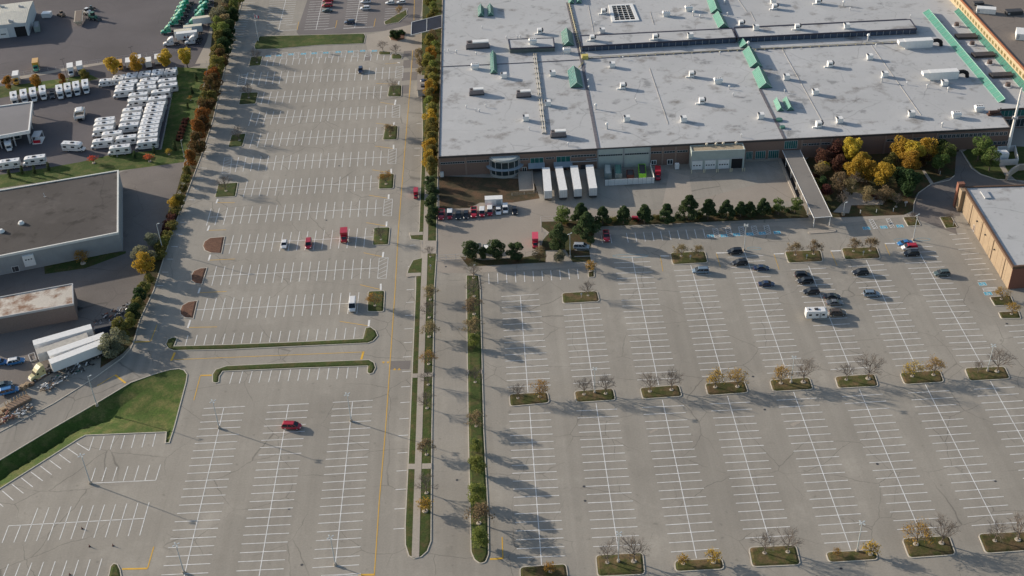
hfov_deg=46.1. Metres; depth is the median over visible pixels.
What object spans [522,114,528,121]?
rooftop unit
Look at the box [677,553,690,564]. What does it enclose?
young tree
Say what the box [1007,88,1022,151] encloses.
telecom mast
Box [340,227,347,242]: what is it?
box truck
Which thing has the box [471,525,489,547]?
leafy tree
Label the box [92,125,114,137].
motorhome
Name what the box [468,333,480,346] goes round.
leafy tree
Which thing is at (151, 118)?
motorhome
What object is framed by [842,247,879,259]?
grass island
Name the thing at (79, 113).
motorhome
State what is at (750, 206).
pine tree
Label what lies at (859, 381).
grass island
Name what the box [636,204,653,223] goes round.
pine tree
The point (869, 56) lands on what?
rooftop unit
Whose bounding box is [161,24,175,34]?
semi tractor
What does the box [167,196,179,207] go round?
golden tree
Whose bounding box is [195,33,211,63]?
gravel strip
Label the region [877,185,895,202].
brown tree
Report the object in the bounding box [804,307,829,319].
travel trailer
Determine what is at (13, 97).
motorhome
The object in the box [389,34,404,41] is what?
grass island
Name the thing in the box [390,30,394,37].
green tree
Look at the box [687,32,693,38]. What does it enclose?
rooftop unit
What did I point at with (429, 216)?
pine tree
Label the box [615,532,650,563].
bare tree
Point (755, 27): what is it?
rooftop unit
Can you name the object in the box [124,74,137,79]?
motorhome
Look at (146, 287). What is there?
leafy tree
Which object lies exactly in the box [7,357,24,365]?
parked suv
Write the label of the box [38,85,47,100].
motorhome
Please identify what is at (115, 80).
motorhome
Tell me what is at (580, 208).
pine tree
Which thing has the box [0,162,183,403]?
worn yard
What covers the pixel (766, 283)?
parked car
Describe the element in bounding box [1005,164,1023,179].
curved ramp wall
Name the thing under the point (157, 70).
motorhome
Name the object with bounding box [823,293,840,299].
parked car
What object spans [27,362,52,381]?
semi tractor
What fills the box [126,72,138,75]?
motorhome
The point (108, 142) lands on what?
motorhome
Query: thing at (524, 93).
chiller unit
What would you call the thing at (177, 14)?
semi tractor
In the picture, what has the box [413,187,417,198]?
box truck
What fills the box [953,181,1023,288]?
tan building
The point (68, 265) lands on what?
lawn
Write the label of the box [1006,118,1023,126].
window
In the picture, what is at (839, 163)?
maroon tree
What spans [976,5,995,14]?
roof cabinet
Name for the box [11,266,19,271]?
door
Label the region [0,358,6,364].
parked car
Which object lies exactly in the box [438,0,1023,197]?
factory building
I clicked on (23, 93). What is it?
motorhome
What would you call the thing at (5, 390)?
parked minivan
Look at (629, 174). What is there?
skip
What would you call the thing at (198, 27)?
semi trailer
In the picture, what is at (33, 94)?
motorhome
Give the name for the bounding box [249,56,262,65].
grass island
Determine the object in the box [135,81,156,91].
motorhome
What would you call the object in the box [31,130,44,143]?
outdoor kiosk
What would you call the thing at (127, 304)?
scrap heap
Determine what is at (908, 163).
golden tree
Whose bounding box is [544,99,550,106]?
rooftop unit
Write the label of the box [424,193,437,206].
pine tree
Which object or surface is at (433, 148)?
autumn tree
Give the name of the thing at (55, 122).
yard paving
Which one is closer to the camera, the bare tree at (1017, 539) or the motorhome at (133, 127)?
the bare tree at (1017, 539)
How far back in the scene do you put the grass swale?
319.02 m
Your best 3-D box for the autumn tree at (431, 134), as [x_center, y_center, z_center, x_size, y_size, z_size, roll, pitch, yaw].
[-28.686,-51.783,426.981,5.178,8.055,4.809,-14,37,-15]
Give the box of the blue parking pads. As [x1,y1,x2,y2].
[266,50,991,294]
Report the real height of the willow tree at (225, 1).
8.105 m
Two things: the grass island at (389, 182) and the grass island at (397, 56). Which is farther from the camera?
the grass island at (397, 56)
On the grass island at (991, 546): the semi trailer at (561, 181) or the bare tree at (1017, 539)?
the bare tree at (1017, 539)
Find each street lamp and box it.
[78,453,91,484]
[87,375,98,406]
[172,542,185,573]
[209,399,220,428]
[327,535,336,566]
[344,392,352,421]
[592,367,596,392]
[616,531,621,562]
[790,356,796,382]
[855,520,865,551]
[986,344,995,371]
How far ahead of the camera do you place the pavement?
497.46 m
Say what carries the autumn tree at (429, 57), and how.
on the grass median at (415, 266)
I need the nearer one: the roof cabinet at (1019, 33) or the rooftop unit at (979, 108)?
the rooftop unit at (979, 108)
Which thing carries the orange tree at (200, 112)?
on the hedge bed at (133, 329)
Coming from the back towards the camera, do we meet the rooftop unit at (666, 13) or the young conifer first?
the rooftop unit at (666, 13)
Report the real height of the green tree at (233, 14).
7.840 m
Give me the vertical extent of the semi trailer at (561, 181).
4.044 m
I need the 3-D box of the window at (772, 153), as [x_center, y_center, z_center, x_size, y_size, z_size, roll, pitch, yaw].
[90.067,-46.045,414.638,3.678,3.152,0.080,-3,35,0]
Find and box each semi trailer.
[32,324,93,350]
[35,333,87,361]
[47,332,105,358]
[48,340,103,371]
[174,28,191,37]
[176,29,197,41]
[183,23,202,33]
[192,15,211,25]
[542,167,551,198]
[555,166,566,199]
[570,165,581,198]
[586,165,596,197]
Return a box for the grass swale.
[0,369,186,487]
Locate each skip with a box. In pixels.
[604,164,611,178]
[614,164,621,178]
[626,170,633,178]
[638,164,645,177]
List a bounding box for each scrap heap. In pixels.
[0,410,14,424]
[8,403,33,418]
[37,378,62,391]
[51,365,79,380]
[70,358,94,372]
[92,308,123,326]
[113,302,129,312]
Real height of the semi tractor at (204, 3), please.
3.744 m
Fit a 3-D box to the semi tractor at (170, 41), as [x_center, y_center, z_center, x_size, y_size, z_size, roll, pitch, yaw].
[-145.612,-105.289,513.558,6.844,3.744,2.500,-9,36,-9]
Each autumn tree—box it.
[207,55,224,73]
[421,52,434,66]
[423,33,435,45]
[423,123,436,138]
[424,65,436,78]
[424,117,438,131]
[424,131,437,142]
[425,87,438,102]
[425,102,436,117]
[425,155,437,175]
[426,144,438,163]
[427,72,439,87]
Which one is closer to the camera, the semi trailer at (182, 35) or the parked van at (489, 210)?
the parked van at (489, 210)
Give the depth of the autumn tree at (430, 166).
410.85 m
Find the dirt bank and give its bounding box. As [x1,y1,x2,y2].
[439,176,538,209]
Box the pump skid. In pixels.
[986,107,1001,115]
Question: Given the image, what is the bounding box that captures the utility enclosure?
[994,145,1018,165]
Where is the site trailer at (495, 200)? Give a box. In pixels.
[485,195,502,206]
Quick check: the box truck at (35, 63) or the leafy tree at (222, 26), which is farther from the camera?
the leafy tree at (222, 26)
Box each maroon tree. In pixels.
[815,147,833,162]
[820,184,833,195]
[827,139,845,158]
[829,154,847,171]
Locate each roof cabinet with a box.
[972,1,983,5]
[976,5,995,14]
[1004,8,1023,15]
[1015,27,1023,40]
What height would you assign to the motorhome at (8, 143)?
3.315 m
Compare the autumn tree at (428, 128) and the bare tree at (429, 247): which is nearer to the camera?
the bare tree at (429, 247)
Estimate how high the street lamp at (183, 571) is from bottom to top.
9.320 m
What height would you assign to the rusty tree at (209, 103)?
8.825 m
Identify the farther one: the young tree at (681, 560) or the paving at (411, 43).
the paving at (411, 43)
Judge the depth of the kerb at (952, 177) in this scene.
399.21 m
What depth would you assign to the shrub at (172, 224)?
392.86 m
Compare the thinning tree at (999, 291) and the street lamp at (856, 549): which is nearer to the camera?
the street lamp at (856, 549)
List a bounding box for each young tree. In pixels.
[73,250,89,264]
[86,155,97,163]
[144,153,154,161]
[416,496,433,512]
[543,561,556,573]
[585,260,597,271]
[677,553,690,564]
[704,548,721,564]
[833,547,842,555]
[861,540,882,555]
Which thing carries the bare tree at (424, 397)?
on the grass median at (415, 266)
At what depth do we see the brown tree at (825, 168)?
401.87 m
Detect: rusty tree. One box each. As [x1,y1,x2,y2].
[186,131,206,153]
[196,98,216,115]
[197,115,211,131]
[199,75,222,97]
[208,73,223,88]
[215,48,229,65]
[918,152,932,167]
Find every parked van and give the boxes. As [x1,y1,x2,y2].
[349,296,356,311]
[446,208,452,218]
[479,206,484,216]
[487,205,492,215]
[502,202,508,212]
[901,242,917,250]
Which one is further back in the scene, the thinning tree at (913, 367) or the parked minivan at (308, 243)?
the parked minivan at (308, 243)
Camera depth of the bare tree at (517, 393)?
316.30 m
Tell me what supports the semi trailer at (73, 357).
on the ground at (236, 494)
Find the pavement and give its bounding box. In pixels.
[0,62,111,82]
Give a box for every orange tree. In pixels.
[1,75,13,89]
[29,74,40,86]
[58,73,65,83]
[184,149,197,167]
[190,118,206,140]
[194,107,210,124]
[204,67,220,78]
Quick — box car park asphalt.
[297,0,421,34]
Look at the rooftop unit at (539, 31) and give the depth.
490.32 m
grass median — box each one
[405,0,442,558]
[466,275,488,563]
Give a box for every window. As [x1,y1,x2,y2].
[441,161,464,164]
[467,160,488,162]
[530,157,543,162]
[556,156,569,161]
[571,154,595,156]
[599,154,622,156]
[625,152,648,154]
[745,151,752,159]
[755,151,765,158]
[768,150,778,158]
[784,140,797,148]
[1001,110,1023,116]
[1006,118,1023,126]
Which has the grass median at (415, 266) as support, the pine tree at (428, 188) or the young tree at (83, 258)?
the pine tree at (428, 188)
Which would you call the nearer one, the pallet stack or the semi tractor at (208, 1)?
the pallet stack
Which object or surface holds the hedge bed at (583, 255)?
on the ground at (236, 494)
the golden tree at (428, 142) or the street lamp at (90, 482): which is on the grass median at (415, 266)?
the golden tree at (428, 142)
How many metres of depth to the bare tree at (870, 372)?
315.83 m
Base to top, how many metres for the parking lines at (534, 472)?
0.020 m
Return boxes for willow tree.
[97,337,119,357]
[100,327,128,351]
[130,245,157,261]
[144,232,157,246]
[208,5,229,24]
[219,0,234,6]
[553,249,565,261]
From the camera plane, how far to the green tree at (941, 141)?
410.52 m
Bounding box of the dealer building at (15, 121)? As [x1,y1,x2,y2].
[0,101,34,148]
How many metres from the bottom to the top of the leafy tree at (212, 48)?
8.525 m
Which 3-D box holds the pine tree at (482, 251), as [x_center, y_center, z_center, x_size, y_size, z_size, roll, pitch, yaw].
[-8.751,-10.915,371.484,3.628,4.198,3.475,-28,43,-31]
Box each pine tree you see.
[422,175,434,187]
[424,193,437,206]
[425,182,439,194]
[425,213,435,224]
[427,205,439,215]
[461,240,479,259]
[479,246,486,258]
[487,239,505,259]
[505,242,523,259]
[548,223,568,249]
[570,202,587,220]
[572,211,600,242]
[593,206,611,227]
[616,205,631,223]
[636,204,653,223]
[659,203,675,224]
[675,194,698,219]
[698,198,716,218]
[718,199,735,218]
[734,201,747,216]
[741,201,756,216]
[757,198,771,215]
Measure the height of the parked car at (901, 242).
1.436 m
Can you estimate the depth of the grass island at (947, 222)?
378.76 m
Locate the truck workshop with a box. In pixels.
[0,1,36,37]
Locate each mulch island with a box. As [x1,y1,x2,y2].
[180,300,197,318]
[191,267,206,284]
[203,236,224,253]
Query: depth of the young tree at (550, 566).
267.89 m
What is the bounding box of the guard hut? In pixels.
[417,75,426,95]
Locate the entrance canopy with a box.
[411,15,441,35]
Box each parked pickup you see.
[49,90,54,98]
[438,208,444,219]
[470,206,476,217]
[603,230,609,241]
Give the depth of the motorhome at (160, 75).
485.44 m
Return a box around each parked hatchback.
[281,239,287,248]
[385,0,394,4]
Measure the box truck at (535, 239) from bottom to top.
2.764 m
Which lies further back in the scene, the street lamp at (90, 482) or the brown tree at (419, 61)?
the brown tree at (419, 61)
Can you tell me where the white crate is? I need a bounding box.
[41,11,52,17]
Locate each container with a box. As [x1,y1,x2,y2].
[33,21,39,31]
[94,321,114,334]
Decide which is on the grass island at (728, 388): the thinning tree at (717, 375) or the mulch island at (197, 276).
the thinning tree at (717, 375)
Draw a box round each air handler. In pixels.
[897,37,942,48]
[921,68,968,80]
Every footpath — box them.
[412,73,428,556]
[479,213,909,271]
[542,227,554,261]
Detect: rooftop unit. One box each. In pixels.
[471,63,478,69]
[501,72,506,78]
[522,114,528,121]
[528,38,536,44]
[534,28,542,34]
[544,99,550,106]
[549,70,555,76]
[563,47,570,53]
[587,34,595,41]
[598,8,606,14]
[599,27,604,33]
[609,61,614,67]
[617,82,626,89]
[623,115,629,121]
[650,33,658,40]
[662,10,669,16]
[680,115,686,122]
[684,5,692,11]
[686,70,695,77]
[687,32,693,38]
[696,97,705,104]
[713,77,722,83]
[736,19,744,26]
[752,24,758,30]
[757,112,764,119]
[769,3,778,9]
[783,73,789,80]
[792,23,801,29]
[811,88,818,95]
[812,120,823,127]
[813,0,821,4]
[824,60,834,67]
[835,116,842,123]
[843,22,849,28]
[866,53,873,59]
[881,71,888,77]
[907,110,915,117]
[940,79,948,86]
[951,111,961,118]
[974,104,984,111]
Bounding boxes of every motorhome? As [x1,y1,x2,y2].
[0,157,20,169]
[3,137,12,151]
[9,91,18,103]
[19,89,28,102]
[23,154,46,167]
[29,87,37,101]
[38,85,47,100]
[55,84,63,99]
[61,141,85,151]
[63,82,72,97]
[72,81,80,95]
[81,79,89,94]
[91,137,114,149]
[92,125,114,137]
[93,116,115,126]
[93,120,115,128]
[98,78,111,87]
[101,130,122,139]
[108,143,131,156]
[111,77,123,85]
[113,87,134,98]
[114,134,136,144]
[115,83,135,90]
[118,121,139,132]
[119,79,137,87]
[120,112,141,119]
[120,116,140,123]
[121,106,142,115]
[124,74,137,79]
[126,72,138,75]
[127,91,148,101]
[127,97,147,107]
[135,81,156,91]
[135,138,158,150]
[136,133,158,143]
[137,73,150,82]
[137,85,156,94]
[137,124,159,134]
[137,128,159,136]
[138,120,160,130]
[139,70,151,74]
[140,77,158,83]
[141,116,161,125]
[142,112,163,121]
[143,105,164,114]
[143,108,164,116]
[146,101,166,109]
[147,95,167,104]
[150,88,171,97]
[151,71,163,78]
[152,69,163,72]
[157,77,177,88]
[158,82,178,92]
[163,70,176,77]
[165,67,177,74]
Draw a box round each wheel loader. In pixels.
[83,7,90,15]
[88,11,101,21]
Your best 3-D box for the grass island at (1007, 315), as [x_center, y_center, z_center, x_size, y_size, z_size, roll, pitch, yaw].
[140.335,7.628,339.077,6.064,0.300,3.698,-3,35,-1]
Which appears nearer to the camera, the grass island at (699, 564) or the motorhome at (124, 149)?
the grass island at (699, 564)
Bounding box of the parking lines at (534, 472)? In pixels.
[0,0,1023,575]
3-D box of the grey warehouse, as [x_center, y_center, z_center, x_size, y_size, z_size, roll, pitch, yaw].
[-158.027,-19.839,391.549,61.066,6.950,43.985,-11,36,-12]
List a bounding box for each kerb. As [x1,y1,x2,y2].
[0,2,241,431]
[0,368,187,488]
[913,151,1010,212]
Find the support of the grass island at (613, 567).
on the ground at (236, 494)
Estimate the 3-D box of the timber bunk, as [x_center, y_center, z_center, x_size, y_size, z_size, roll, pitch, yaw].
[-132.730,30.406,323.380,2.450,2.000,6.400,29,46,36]
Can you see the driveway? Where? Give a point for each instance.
(933, 203)
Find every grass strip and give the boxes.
[165,327,377,350]
[212,359,375,382]
[254,33,365,49]
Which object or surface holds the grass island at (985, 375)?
on the ground at (236, 494)
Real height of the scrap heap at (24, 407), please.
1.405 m
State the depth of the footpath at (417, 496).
320.56 m
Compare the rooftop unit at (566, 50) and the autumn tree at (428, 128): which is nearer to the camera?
the autumn tree at (428, 128)
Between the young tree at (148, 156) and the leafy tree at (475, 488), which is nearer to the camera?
the leafy tree at (475, 488)
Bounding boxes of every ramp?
[518,171,534,192]
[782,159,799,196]
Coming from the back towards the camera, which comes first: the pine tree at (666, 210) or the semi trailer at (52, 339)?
the pine tree at (666, 210)
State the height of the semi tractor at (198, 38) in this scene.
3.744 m
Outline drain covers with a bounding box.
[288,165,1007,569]
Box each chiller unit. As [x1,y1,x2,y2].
[466,39,489,49]
[469,87,483,95]
[516,89,530,97]
[550,129,566,137]
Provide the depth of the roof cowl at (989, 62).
452.02 m
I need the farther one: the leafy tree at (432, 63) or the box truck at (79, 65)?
the box truck at (79, 65)
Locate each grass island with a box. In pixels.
[108,563,121,575]
[215,182,237,197]
[228,133,245,147]
[239,92,257,104]
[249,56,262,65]
[367,290,384,311]
[372,227,389,244]
[378,174,394,188]
[379,51,390,54]
[383,126,397,139]
[384,10,406,24]
[387,85,401,96]
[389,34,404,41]
[391,54,401,58]
[509,392,548,406]
[520,564,567,575]
[562,291,598,303]
[574,388,614,402]
[587,264,594,277]
[596,553,644,575]
[640,385,681,398]
[670,251,707,264]
[675,558,723,571]
[705,381,747,395]
[749,545,799,566]
[770,377,812,391]
[785,250,822,262]
[826,550,877,562]
[835,374,877,388]
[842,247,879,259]
[900,370,943,384]
[903,216,920,226]
[903,536,954,557]
[940,216,956,228]
[965,366,1009,380]
[979,531,1023,553]
[990,296,1013,305]
[998,311,1020,318]
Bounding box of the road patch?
[364,50,417,369]
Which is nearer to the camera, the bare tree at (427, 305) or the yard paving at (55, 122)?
the bare tree at (427, 305)
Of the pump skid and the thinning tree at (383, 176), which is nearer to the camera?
the thinning tree at (383, 176)
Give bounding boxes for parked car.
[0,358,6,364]
[0,381,12,387]
[322,8,332,11]
[456,210,461,218]
[463,210,468,218]
[495,206,500,214]
[512,206,517,214]
[753,264,769,270]
[758,280,774,286]
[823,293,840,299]
[826,299,842,305]
[897,239,912,245]
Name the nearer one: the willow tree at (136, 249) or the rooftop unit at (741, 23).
the willow tree at (136, 249)
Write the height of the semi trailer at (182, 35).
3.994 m
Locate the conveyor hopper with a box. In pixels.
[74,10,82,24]
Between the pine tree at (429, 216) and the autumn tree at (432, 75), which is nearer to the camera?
the pine tree at (429, 216)
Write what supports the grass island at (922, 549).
on the ground at (236, 494)
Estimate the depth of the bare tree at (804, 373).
316.21 m
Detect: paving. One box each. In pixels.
[0,0,213,85]
[0,70,171,174]
[365,25,420,51]
[662,172,691,207]
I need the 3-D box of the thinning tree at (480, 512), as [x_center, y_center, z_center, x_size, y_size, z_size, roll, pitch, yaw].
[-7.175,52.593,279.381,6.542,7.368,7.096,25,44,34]
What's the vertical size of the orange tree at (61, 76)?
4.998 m
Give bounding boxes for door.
[0,28,9,37]
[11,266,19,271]
[14,26,27,36]
[667,159,672,164]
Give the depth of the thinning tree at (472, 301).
346.80 m
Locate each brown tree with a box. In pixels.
[218,1,227,10]
[218,13,229,22]
[414,48,423,57]
[415,66,423,73]
[416,56,423,67]
[426,29,437,40]
[531,245,545,260]
[813,160,830,176]
[830,171,848,191]
[843,177,859,194]
[861,186,876,202]
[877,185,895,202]
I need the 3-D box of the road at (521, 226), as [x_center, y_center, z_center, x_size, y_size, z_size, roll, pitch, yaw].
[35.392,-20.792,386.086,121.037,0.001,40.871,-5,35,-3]
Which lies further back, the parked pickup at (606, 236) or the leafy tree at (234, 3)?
the leafy tree at (234, 3)
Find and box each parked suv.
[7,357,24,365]
[344,19,354,23]
[358,66,362,72]
[360,0,370,3]
[360,5,369,9]
[727,247,742,254]
[732,258,747,265]
[794,270,810,278]
[797,276,813,284]
[803,287,819,294]
[829,308,846,316]
[852,268,868,275]
[863,289,880,297]
[903,249,919,256]
[933,269,950,276]
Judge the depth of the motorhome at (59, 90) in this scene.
475.23 m
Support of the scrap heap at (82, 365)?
on the ground at (236, 494)
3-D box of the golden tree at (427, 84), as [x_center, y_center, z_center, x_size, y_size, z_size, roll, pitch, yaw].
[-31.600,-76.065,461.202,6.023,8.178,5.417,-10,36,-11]
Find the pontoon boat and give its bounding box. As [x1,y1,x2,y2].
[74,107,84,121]
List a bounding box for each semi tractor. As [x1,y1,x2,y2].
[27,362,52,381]
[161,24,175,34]
[163,36,179,46]
[168,16,183,26]
[171,11,185,20]
[173,8,188,16]
[175,4,189,12]
[176,0,191,8]
[179,0,193,4]
[185,35,200,45]
[186,33,201,39]
[194,4,208,13]
[194,8,208,15]
[199,0,213,3]
[202,1,212,9]
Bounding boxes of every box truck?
[12,70,19,84]
[32,58,39,71]
[66,62,74,76]
[76,60,82,74]
[118,59,122,69]
[125,57,130,68]
[145,57,152,67]
[154,54,161,64]
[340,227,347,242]
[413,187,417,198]
[532,232,537,247]
[655,165,660,179]
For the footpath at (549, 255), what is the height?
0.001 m
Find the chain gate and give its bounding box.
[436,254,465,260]
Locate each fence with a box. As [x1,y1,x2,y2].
[1,49,175,78]
[605,163,653,185]
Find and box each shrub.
[153,242,166,251]
[154,250,166,260]
[158,235,170,245]
[161,224,171,230]
[161,230,172,239]
[162,216,174,223]
[165,211,176,217]
[165,220,178,230]
[168,205,181,215]
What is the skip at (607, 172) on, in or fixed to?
on the ground at (236, 494)
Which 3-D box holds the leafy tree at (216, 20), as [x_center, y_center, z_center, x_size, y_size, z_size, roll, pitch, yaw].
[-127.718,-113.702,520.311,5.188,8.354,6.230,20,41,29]
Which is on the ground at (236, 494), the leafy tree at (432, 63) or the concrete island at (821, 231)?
the concrete island at (821, 231)
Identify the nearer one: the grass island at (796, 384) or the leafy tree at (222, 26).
the grass island at (796, 384)
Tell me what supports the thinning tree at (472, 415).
on the grass median at (475, 402)
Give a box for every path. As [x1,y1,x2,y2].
[406,232,481,468]
[785,161,832,228]
[834,180,851,212]
[848,192,883,204]
[922,170,932,183]
[1000,166,1014,179]
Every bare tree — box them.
[215,176,232,191]
[229,124,245,140]
[240,83,253,97]
[246,48,260,62]
[372,227,385,239]
[387,78,399,93]
[412,470,438,493]
[415,388,433,408]
[417,301,437,317]
[419,368,433,385]
[423,246,435,256]
[464,262,480,278]
[464,278,483,296]
[466,367,482,382]
[509,383,526,398]
[574,377,594,394]
[579,280,596,295]
[592,373,615,394]
[599,535,622,563]
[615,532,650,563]
[639,371,660,391]
[657,367,683,390]
[750,530,778,553]
[774,527,804,552]
[790,357,821,382]
[836,363,857,380]
[837,192,850,205]
[848,171,865,185]
[852,352,886,379]
[888,194,902,207]
[925,512,959,544]
[969,360,988,372]
[983,520,1016,542]
[987,347,1018,372]
[1005,509,1023,541]
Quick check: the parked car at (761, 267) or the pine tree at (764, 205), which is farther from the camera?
the pine tree at (764, 205)
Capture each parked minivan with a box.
[0,385,18,395]
[281,420,301,429]
[305,237,311,248]
[322,2,332,7]
[573,242,589,249]
[692,266,708,273]
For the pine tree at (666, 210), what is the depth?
382.82 m
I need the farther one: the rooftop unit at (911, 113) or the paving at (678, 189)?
the rooftop unit at (911, 113)
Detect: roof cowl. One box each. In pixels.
[952,22,959,27]
[967,40,975,45]
[985,59,993,65]
[1003,82,1011,87]
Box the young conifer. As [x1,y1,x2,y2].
[172,140,176,150]
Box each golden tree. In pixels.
[103,56,119,75]
[128,52,145,72]
[131,251,154,273]
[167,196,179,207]
[420,148,437,166]
[421,108,436,120]
[422,78,437,93]
[422,138,435,151]
[424,45,436,60]
[843,156,866,178]
[860,159,877,182]
[872,161,896,187]
[890,135,909,161]
[899,150,922,169]
[920,137,938,163]
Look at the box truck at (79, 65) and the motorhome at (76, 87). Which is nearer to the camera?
the motorhome at (76, 87)
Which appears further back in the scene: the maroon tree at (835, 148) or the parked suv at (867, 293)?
the maroon tree at (835, 148)
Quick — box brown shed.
[0,283,77,333]
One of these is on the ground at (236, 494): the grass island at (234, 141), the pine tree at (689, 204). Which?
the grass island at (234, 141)
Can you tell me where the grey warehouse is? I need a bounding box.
[0,170,122,274]
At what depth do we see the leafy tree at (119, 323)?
342.50 m
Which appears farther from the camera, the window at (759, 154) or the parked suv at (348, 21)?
the parked suv at (348, 21)
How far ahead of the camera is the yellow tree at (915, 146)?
402.36 m
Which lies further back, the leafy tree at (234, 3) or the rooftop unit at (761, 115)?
the leafy tree at (234, 3)
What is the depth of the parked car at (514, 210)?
392.80 m
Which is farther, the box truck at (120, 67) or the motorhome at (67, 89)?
the box truck at (120, 67)
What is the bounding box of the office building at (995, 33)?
[950,0,1023,91]
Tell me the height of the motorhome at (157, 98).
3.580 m
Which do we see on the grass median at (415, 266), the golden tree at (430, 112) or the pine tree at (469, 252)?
the golden tree at (430, 112)
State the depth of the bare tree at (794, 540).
268.94 m
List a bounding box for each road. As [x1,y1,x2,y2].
[0,349,183,458]
[437,177,799,272]
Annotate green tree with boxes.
[126,302,140,319]
[132,287,146,301]
[216,36,232,54]
[221,28,235,44]
[223,19,234,33]
[225,7,238,21]
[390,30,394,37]
[393,30,400,38]
[818,175,828,188]
[893,167,904,184]
[897,169,923,196]
[934,139,947,154]
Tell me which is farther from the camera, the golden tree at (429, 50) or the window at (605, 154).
the golden tree at (429, 50)
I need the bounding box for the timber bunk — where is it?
[4,391,31,410]
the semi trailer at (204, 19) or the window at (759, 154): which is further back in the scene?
the semi trailer at (204, 19)
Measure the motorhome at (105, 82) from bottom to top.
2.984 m
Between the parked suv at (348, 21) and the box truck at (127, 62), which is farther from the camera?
the parked suv at (348, 21)
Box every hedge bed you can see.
[100,0,239,367]
[461,206,808,266]
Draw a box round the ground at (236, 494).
[0,0,1023,575]
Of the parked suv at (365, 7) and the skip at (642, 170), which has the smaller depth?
the skip at (642, 170)
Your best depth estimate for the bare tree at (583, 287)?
352.07 m
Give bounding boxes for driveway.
[910,151,1023,233]
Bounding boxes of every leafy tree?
[78,68,89,79]
[110,316,130,337]
[124,312,136,327]
[131,296,144,310]
[137,281,150,293]
[144,272,154,282]
[173,193,185,205]
[178,184,187,192]
[180,174,190,183]
[182,165,191,174]
[198,89,217,100]
[209,44,224,57]
[210,15,223,30]
[212,29,224,43]
[217,21,229,29]
[222,3,235,12]
[229,0,240,9]
[423,0,434,10]
[423,95,435,108]
[426,10,435,17]
[428,1,438,14]
[428,60,438,73]
[430,40,439,53]
[466,482,486,504]
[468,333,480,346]
[468,455,486,473]
[469,438,481,452]
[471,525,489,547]
[553,205,570,223]
[773,197,784,214]
[791,197,802,213]
[882,152,897,168]
[931,154,949,172]
[936,142,956,164]
[971,135,992,160]
[981,146,1001,170]
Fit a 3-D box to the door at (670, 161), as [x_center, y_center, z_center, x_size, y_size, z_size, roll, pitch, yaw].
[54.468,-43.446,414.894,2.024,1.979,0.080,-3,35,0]
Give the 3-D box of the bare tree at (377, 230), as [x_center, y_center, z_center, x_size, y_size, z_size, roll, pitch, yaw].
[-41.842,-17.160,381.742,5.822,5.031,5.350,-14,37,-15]
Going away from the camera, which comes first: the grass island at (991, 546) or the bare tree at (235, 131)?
the grass island at (991, 546)
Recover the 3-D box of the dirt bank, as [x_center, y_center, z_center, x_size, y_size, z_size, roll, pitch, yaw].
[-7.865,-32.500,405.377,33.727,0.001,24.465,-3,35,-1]
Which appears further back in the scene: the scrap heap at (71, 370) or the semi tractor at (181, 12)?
the semi tractor at (181, 12)
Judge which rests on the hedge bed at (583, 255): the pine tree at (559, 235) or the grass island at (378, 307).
the pine tree at (559, 235)
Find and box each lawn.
[0,67,206,187]
[0,75,97,97]
[44,251,125,273]
[806,150,958,217]
[963,146,1023,180]
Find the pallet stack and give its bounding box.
[19,384,25,390]
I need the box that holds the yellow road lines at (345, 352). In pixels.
[97,0,889,575]
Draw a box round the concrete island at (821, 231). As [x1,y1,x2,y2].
[808,229,835,233]
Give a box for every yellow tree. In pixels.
[156,48,171,67]
[177,47,190,67]
[842,136,862,164]
[854,151,871,167]
[904,140,926,160]
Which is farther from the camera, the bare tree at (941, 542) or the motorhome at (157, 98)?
the motorhome at (157, 98)
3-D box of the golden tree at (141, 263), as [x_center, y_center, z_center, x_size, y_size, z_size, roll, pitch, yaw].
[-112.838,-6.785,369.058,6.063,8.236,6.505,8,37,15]
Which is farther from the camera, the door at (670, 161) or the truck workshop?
the truck workshop
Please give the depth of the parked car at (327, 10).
537.33 m
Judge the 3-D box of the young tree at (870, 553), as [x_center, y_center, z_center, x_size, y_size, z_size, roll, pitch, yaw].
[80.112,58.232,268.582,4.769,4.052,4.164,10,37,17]
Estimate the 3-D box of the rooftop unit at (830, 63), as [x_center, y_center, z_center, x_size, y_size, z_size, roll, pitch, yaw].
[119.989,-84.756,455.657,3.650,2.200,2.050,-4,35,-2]
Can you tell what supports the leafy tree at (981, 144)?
on the garden lawn at (996, 172)
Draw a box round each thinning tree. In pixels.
[364,292,383,305]
[378,170,391,184]
[382,124,395,136]
[417,436,436,455]
[418,349,437,364]
[419,320,440,337]
[423,285,440,299]
[459,315,484,333]
[461,295,483,314]
[462,501,494,524]
[466,408,486,427]
[528,377,549,399]
[672,243,689,256]
[690,245,703,254]
[705,367,726,387]
[725,368,748,387]
[771,365,796,383]
[785,241,804,255]
[806,239,823,254]
[847,237,864,251]
[865,236,879,250]
[900,518,935,545]
[902,359,925,376]
[925,353,947,375]
[992,286,1012,299]
[1004,302,1022,314]

